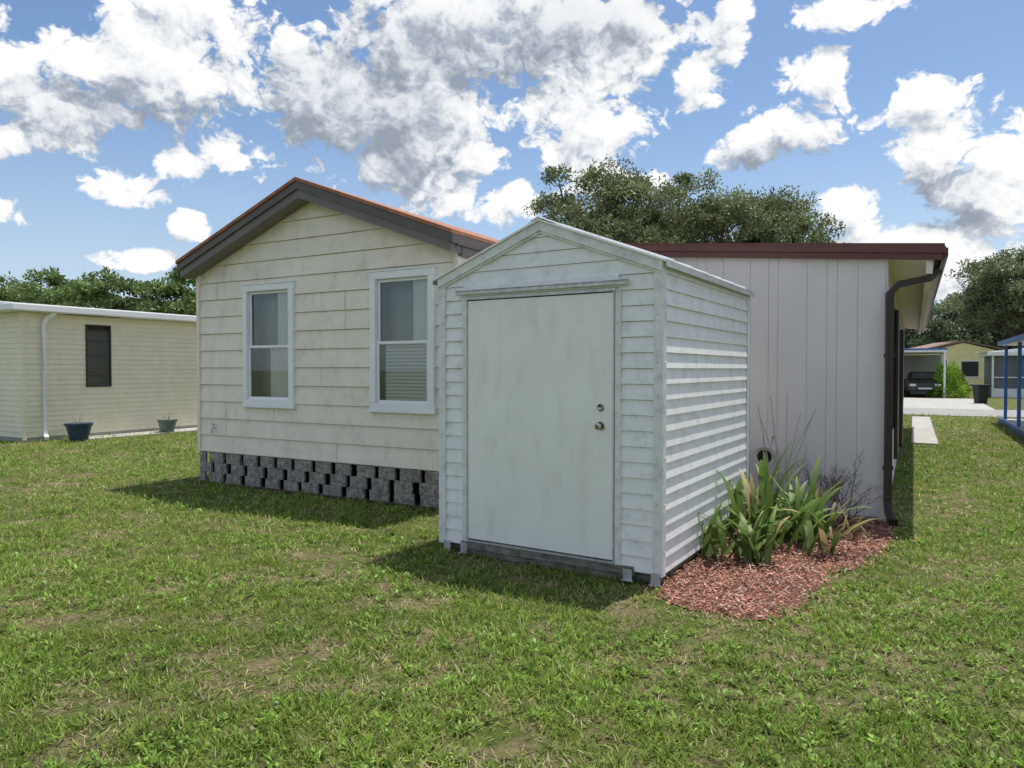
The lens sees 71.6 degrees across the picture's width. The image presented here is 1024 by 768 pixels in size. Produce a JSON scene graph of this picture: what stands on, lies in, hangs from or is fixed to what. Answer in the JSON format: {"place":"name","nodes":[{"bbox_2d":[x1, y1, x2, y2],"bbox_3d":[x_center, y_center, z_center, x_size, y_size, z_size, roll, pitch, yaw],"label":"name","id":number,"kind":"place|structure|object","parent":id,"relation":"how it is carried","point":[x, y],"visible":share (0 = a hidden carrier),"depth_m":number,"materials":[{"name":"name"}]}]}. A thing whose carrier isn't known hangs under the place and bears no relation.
{"place":"outdoors","nodes":[
{"label":"outdoors","id":0,"kind":"place"},
{"bbox_2d":[0,389,1023,767],"bbox_3d":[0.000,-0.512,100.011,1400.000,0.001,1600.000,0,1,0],"label":"ground","id":1,"kind":"structure","parent":0,"point":[500,745],"depth_m":4.23,"materials":[{"name":"green plant"}]},
{"bbox_2d":[64,417,93,441],"bbox_3d":[-9.605,0.960,15.742,0.563,0.616,0.563,0,1,0],"label":"flower pot","id":2,"kind":"object","parent":1,"relation":"on","point":[77,431],"visible":0.97,"depth_m":15.58,"materials":[{"name":"plastic"}]},
{"bbox_2d":[0,425,196,442],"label":"foundation","id":3,"kind":"object","parent":1,"relation":"on","point":[59,437],"visible":0.18,"depth_m":16.75,"materials":[{"name":"concrete"}]},
{"bbox_2d":[0,312,196,440],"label":"siding","id":4,"kind":"object","parent":3,"relation":"on","point":[154,370],"visible":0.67,"depth_m":16.68,"materials":[{"name":"beige plastic"}]},
{"bbox_2d":[42,312,56,439],"bbox_3d":[-10.230,-0.181,15.728,0.232,2.827,0.281,1,2,44],"label":"downspout","id":5,"kind":"object","parent":4,"relation":"attached to","point":[44,324],"visible":1,"depth_m":15.69,"materials":[{"name":"white metal"}]},
{"bbox_2d":[75,315,113,385],"bbox_3d":[-9.965,-0.667,16.899,0.200,2.060,1.200,1,1,29],"label":"window interior","id":6,"kind":"object","parent":4,"relation":"attached to","point":[98,371],"depth_m":16.90,"materials":[{"name":"black glass"}]},
{"bbox_2d":[0,301,195,322],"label":"roof","id":7,"kind":"structure","parent":4,"relation":"on","point":[10,307],"depth_m":16.38,"materials":[{"name":"white metal"}]},
{"bbox_2d":[85,324,111,386],"bbox_3d":[-9.778,-0.665,16.793,0.030,1.460,0.598,1,1,30],"label":"window frame","id":8,"kind":"object","parent":4,"relation":"attached to","point":[109,355],"visible":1,"depth_m":16.81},
{"bbox_2d":[68,427,196,440],"bbox_3d":[-6.344,1.127,22.151,0.730,0.050,14.100,1,1,29],"label":"gravel edge","id":9,"kind":"object","parent":1,"relation":"on","point":[155,433],"visible":0.14,"depth_m":17.29,"materials":[{"name":"white gravel"}]},
{"bbox_2d":[157,415,177,431],"bbox_3d":[-8.628,0.972,17.774,0.478,0.506,0.478,0,1,0],"label":"flower pot","id":10,"kind":"object","parent":9,"relation":"on","point":[165,425],"visible":0.95,"depth_m":17.63,"materials":[{"name":"plastic"}]},
{"bbox_2d":[193,478,437,510],"bbox_3d":[-2.518,1.410,9.071,4.500,0.038,0.228,1,1,29],"label":"skirt footing","id":11,"kind":"object","parent":1,"relation":"on","point":[344,496],"visible":0.29,"depth_m":8.85,"materials":[{"name":"concrete"}]},
{"bbox_2d":[213,454,424,502],"bbox_3d":[-2.118,1.172,9.875,4.260,0.440,1.570,1,1,29],"label":"skirt backing","id":12,"kind":"object","parent":1,"relation":"on","point":[415,486],"depth_m":8.98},
{"bbox_2d":[200,451,438,507],"bbox_3d":[-2.066,1.172,9.866,4.400,0.439,1.914,1,1,29],"label":"block skirting","id":13,"kind":"object","parent":1,"relation":"on","point":[404,491],"visible":0.67,"depth_m":8.95,"materials":[{"name":"grey concrete"}]},
{"bbox_2d":[200,202,466,470],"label":"siding walls","id":14,"kind":"structure","parent":13,"relation":"on","point":[325,258],"depth_m":8.95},
{"bbox_2d":[241,280,296,408],"bbox_3d":[-3.221,-0.511,9.380,0.987,1.655,0.075,1,1,30],"label":"casing","id":15,"kind":"object","parent":14,"relation":"attached to","point":[290,402],"visible":1,"depth_m":9.33,"materials":[{"name":"white wood"}]},
{"bbox_2d":[249,289,285,396],"bbox_3d":[-3.144,-0.516,9.515,0.977,1.640,0.265,1,1,29],"label":"interior","id":16,"kind":"object","parent":15,"relation":"attached to","point":[265,317],"visible":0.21,"depth_m":9.72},
{"bbox_2d":[270,292,287,396],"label":"blinds","id":17,"kind":"object","parent":16,"relation":"attached to","point":[279,372],"visible":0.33,"depth_m":9.38,"materials":[{"name":"white plastic"}]},
{"bbox_2d":[248,289,287,399],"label":"sashes","id":18,"kind":"object","parent":15,"relation":"in","point":[251,346],"visible":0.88,"depth_m":9.54,"materials":[{"name":"white plastic"}]},
{"bbox_2d":[196,252,460,451],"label":"corner trim","id":19,"kind":"structure","parent":14,"relation":"attached to","point":[456,259],"depth_m":10.07,"materials":[{"name":"white wood"}]},
{"bbox_2d":[177,181,490,278],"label":"rake fascia","id":20,"kind":"structure","parent":14,"relation":"attached to","point":[465,242],"depth_m":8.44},
{"bbox_2d":[175,177,499,263],"bbox_3d":[1.392,-2.248,15.906,4.640,0.900,16.490,1,1,29],"label":"roof surface","id":21,"kind":"object","parent":20,"relation":"on","point":[461,232],"visible":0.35,"depth_m":8.70,"materials":[{"name":"ceramic"}]},
{"bbox_2d":[368,265,436,413],"bbox_3d":[-1.286,-0.503,8.285,0.980,1.685,0.075,1,1,29],"label":"casing","id":22,"kind":"object","parent":14,"relation":"attached to","point":[429,272],"visible":1,"depth_m":8.24,"materials":[{"name":"white wood"}]},
{"bbox_2d":[377,277,426,399],"bbox_3d":[-1.209,-0.508,8.420,0.970,1.670,0.265,1,1,29],"label":"interior","id":23,"kind":"object","parent":22,"relation":"attached to","point":[396,311],"visible":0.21,"depth_m":8.59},
{"bbox_2d":[385,279,427,400],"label":"blinds","id":24,"kind":"object","parent":23,"relation":"attached to","point":[420,309],"visible":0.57,"depth_m":8.30,"materials":[{"name":"white plastic"}]},
{"bbox_2d":[377,276,427,403],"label":"sashes","id":25,"kind":"object","parent":22,"relation":"in","point":[379,342],"visible":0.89,"depth_m":8.40,"materials":[{"name":"white plastic"}]},
{"bbox_2d":[0,266,1019,348],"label":"distant trees","id":26,"kind":"object","parent":1,"relation":"on","point":[943,325],"visible":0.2,"depth_m":44.86,"materials":[{"name":"green plant"}]},
{"bbox_2d":[432,216,754,586],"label":"storage shed","id":27,"kind":"structure","parent":1,"relation":"on","point":[593,403],"depth_m":5.68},
{"bbox_2d":[468,292,612,559],"bbox_3d":[0.205,0.317,5.750,1.348,2.034,0.042,1,1,32],"label":"door","id":28,"kind":"structure","parent":27,"relation":"in","point":[540,470],"depth_m":5.70,"materials":[{"name":"paint"}]},
{"bbox_2d":[523,153,696,242],"bbox_3d":[4.494,-4.909,34.804,10.408,11.781,9.694,0,1,0],"label":"oak tree","id":29,"kind":"object","parent":1,"relation":"on","point":[613,190],"visible":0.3,"depth_m":32.56,"materials":[{"name":"green plant"}]},
{"bbox_2d":[595,201,734,242],"bbox_3d":[7.637,-4.746,40.085,12.809,11.238,9.803,0,1,0],"label":"oak tree","id":30,"kind":"object","parent":1,"relation":"on","point":[724,241],"visible":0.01,"depth_m":37.76,"materials":[{"name":"green plant"}]},
{"bbox_2d":[617,167,818,242],"bbox_3d":[9.773,-4.943,36.011,10.942,11.798,9.475,0,1,0],"label":"oak tree","id":31,"kind":"object","parent":1,"relation":"on","point":[718,212],"visible":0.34,"depth_m":33.82,"materials":[{"name":"green plant"}]},
{"bbox_2d":[643,510,916,625],"bbox_3d":[2.149,1.428,6.382,2.272,0.174,4.045,1,2,41],"label":"mulch bed","id":32,"kind":"object","parent":1,"relation":"on","point":[730,586],"visible":0.55,"depth_m":5.42,"materials":[{"name":"wood"}]},
{"bbox_2d":[695,499,752,560],"bbox_3d":[1.688,1.209,5.950,0.561,0.525,0.608,1,2,40],"label":"lily plant","id":33,"kind":"object","parent":32,"relation":"on","point":[714,536],"visible":0.71,"depth_m":5.96,"materials":[{"name":"green plant"}]},
{"bbox_2d":[697,502,790,566],"bbox_3d":[1.947,1.214,5.865,0.906,0.518,0.675,-1,1,-28],"label":"lily plant","id":34,"kind":"object","parent":32,"relation":"on","point":[748,547],"visible":0.98,"depth_m":5.80,"materials":[{"name":"green plant"}]},
{"bbox_2d":[717,470,799,540],"bbox_3d":[2.106,1.093,6.447,1.028,0.737,0.983,1,1,32],"label":"lily plant","id":35,"kind":"object","parent":32,"relation":"on","point":[736,499],"visible":0.25,"depth_m":6.49,"materials":[{"name":"green plant"}]},
{"bbox_2d":[731,442,823,520],"bbox_3d":[2.320,0.985,6.914,1.073,0.933,1.335,-1,2,-42],"label":"lily plant","id":36,"kind":"object","parent":32,"relation":"on","point":[761,473],"visible":0.14,"depth_m":6.85,"materials":[{"name":"green plant"}]},
{"bbox_2d":[721,452,844,553],"bbox_3d":[2.329,1.042,6.260,1.092,0.847,0.720,1,1,32],"label":"lily plant","id":37,"kind":"object","parent":32,"relation":"on","point":[765,492],"visible":0.55,"depth_m":6.29,"materials":[{"name":"green plant"}]},
{"bbox_2d":[757,397,816,520],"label":"dry flower stalks","id":38,"kind":"object","parent":32,"relation":"on","point":[786,466],"visible":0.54,"depth_m":7.23,"materials":[{"name":"brown plant"}]},
{"bbox_2d":[743,454,867,542],"bbox_3d":[2.648,1.065,6.442,0.792,0.792,1.189,0,1,-20],"label":"lily plant","id":39,"kind":"object","parent":32,"relation":"on","point":[797,505],"visible":0.62,"depth_m":6.62,"materials":[{"name":"green plant"}]},
{"bbox_2d":[773,475,869,535],"bbox_3d":[2.834,1.162,6.825,1.038,0.582,0.720,0,1,0],"label":"lily plant","id":40,"kind":"object","parent":32,"relation":"on","point":[820,506],"visible":0.31,"depth_m":6.70,"materials":[{"name":"green plant"}]},
{"bbox_2d":[772,450,888,527],"bbox_3d":[3.150,1.059,7.190,1.165,0.786,0.854,0,1,21],"label":"dead shrub","id":41,"kind":"object","parent":32,"relation":"on","point":[837,492],"visible":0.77,"depth_m":7.16,"materials":[{"name":"brown plant"}]},
{"bbox_2d":[801,511,872,557],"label":"lily plant","id":42,"kind":"object","parent":32,"relation":"on","point":[808,536],"visible":0.89,"depth_m":6.02,"materials":[{"name":"green plant"}]},
{"bbox_2d":[813,501,883,542],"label":"lily plant","id":43,"kind":"object","parent":32,"relation":"on","point":[830,530],"visible":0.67,"depth_m":6.58,"materials":[{"name":"green plant"}]},
{"bbox_2d":[731,191,850,242],"bbox_3d":[14.425,-4.558,38.261,7.560,10.930,8.646,0,1,0],"label":"oak tree","id":44,"kind":"object","parent":1,"relation":"on","point":[806,222],"visible":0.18,"depth_m":35.97,"materials":[{"name":"green plant"}]},
{"bbox_2d":[883,260,903,521],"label":"porch side wall","id":45,"kind":"structure","parent":1,"relation":"on","point":[889,282],"depth_m":10.30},
{"bbox_2d":[893,310,903,458],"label":"screen doors","id":46,"kind":"structure","parent":45,"relation":"attached to","point":[898,387],"depth_m":10.44,"materials":[{"name":"black metal"}]},
{"bbox_2d":[911,416,938,444],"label":"walkway","id":47,"kind":"structure","parent":1,"relation":"on","point":[923,431],"depth_m":17.73,"materials":[{"name":"concrete"}]},
{"bbox_2d":[904,348,947,397],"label":"carport","id":48,"kind":"object","parent":1,"relation":"on","point":[924,363],"visible":0.37,"depth_m":45.47,"materials":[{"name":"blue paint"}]},
{"bbox_2d":[925,360,969,397],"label":"hedge bush","id":49,"kind":"object","parent":1,"relation":"on","point":[963,392],"visible":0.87,"depth_m":39.61,"materials":[{"name":"green plant"}]},
{"bbox_2d":[946,367,971,393],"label":"hedge bush","id":50,"kind":"object","parent":1,"relation":"on","point":[963,378],"visible":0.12,"depth_m":45.64,"materials":[{"name":"green plant"}]},
{"bbox_2d":[941,245,1023,347],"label":"oak tree","id":51,"kind":"object","parent":1,"relation":"on","point":[1007,314],"visible":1,"depth_m":55.89,"materials":[{"name":"green plant"}]},
{"bbox_2d":[997,334,1023,437],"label":"blue carport","id":52,"kind":"object","parent":1,"relation":"on","point":[1017,425],"visible":0.97,"depth_m":18.53,"materials":[{"name":"metal"}]},
{"bbox_2d":[0,0,1023,330],"label":"sky","id":53,"kind":"structure","parent":0,"point":[133,132],"materials":[{"name":"blue"}]},
{"bbox_2d":[668,257,885,517],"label":"annex panel wall","id":54,"kind":"structure","parent":0,"point":[809,312],"depth_m":7.71,"materials":[{"name":"white metal"}]},
{"bbox_2d":[755,435,775,464],"bbox_3d":[2.811,0.719,7.814,0.205,0.333,0.364,1,1,29],"label":"vent pipe","id":55,"kind":"object","parent":54,"relation":"attached to","point":[767,449],"visible":0.55,"depth_m":7.68,"materials":[{"name":"plastic"}]},
{"bbox_2d":[757,450,771,462],"bbox_3d":[2.728,0.783,7.668,0.146,0.150,0.023,1,1,29],"label":"vent mouth","id":56,"kind":"object","parent":55,"relation":"attached to","point":[760,455],"visible":0.75,"depth_m":7.67},
{"bbox_2d":[624,243,945,259],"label":"annex roof","id":57,"kind":"structure","parent":54,"relation":"on","point":[904,251],"depth_m":7.69,"materials":[{"name":"brown metal"}]},
{"bbox_2d":[888,260,932,333],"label":"soffit","id":58,"kind":"structure","parent":57,"relation":"attached to","point":[912,301],"depth_m":9.92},
{"bbox_2d":[882,261,942,526],"bbox_3d":[4.082,0.084,7.174,0.549,2.688,0.359,0,1,15],"label":"downspout","id":59,"kind":"object","parent":57,"relation":"attached to","point":[887,468],"visible":0.96,"depth_m":7.30,"materials":[{"name":"brown metal"}]},
{"bbox_2d":[922,247,947,329],"bbox_3d":[7.833,-1.433,13.366,0.130,0.120,14.399,1,1,30],"label":"gutter","id":60,"kind":"object","parent":57,"relation":"attached to","point":[934,286],"visible":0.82,"depth_m":10.12,"materials":[{"name":"brown metal"}]},
{"bbox_2d":[723,259,882,519],"bbox_3d":[2.091,-0.147,8.454,4.158,3.137,0.049,1,1,29],"label":"annex wall backing","id":61,"kind":"object","parent":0,"point":[806,380],"visible":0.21,"depth_m":7.68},
{"bbox_2d":[903,398,994,409],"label":"driveway","id":62,"kind":"structure","parent":0,"point":[947,403],"depth_m":32.77,"materials":[{"name":"concrete"}]},
{"bbox_2d":[904,371,942,396],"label":"parked car","id":63,"kind":"object","parent":62,"relation":"on","point":[918,381],"visible":0.77,"depth_m":40.43,"materials":[{"name":"paint"}]},
{"bbox_2d":[970,384,991,403],"bbox_3d":[21.798,0.463,33.017,0.640,0.880,0.640,0,1,0],"label":"trash bin","id":64,"kind":"object","parent":62,"relation":"on","point":[980,393],"visible":0.98,"depth_m":32.82,"materials":[{"name":"plastic"}]},
{"bbox_2d":[911,343,997,387],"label":"walls","id":65,"kind":"structure","parent":0,"point":[958,352],"depth_m":56.72,"materials":[{"name":"yellow paint"}]},
{"bbox_2d":[913,340,1004,350],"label":"roof","id":66,"kind":"structure","parent":65,"relation":"on","point":[937,345],"depth_m":56.90,"materials":[{"name":"brown"}]},
{"bbox_2d":[946,360,978,376],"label":"door and window","id":67,"kind":"structure","parent":65,"relation":"attached to","point":[970,368],"depth_m":56.65,"materials":[{"name":"black glass"}]},
{"bbox_2d":[947,359,979,377],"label":"trim","id":68,"kind":"structure","parent":65,"relation":"attached to","point":[967,360],"depth_m":56.65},
{"bbox_2d":[903,408,1023,417],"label":"road","id":69,"kind":"structure","parent":0,"point":[968,412],"depth_m":25.93,"materials":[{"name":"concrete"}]},
{"bbox_2d":[978,348,1023,397],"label":"screened porch house","id":70,"kind":"structure","parent":0,"point":[994,369],"depth_m":39.83,"materials":[{"name":"white metal"}]}
]}

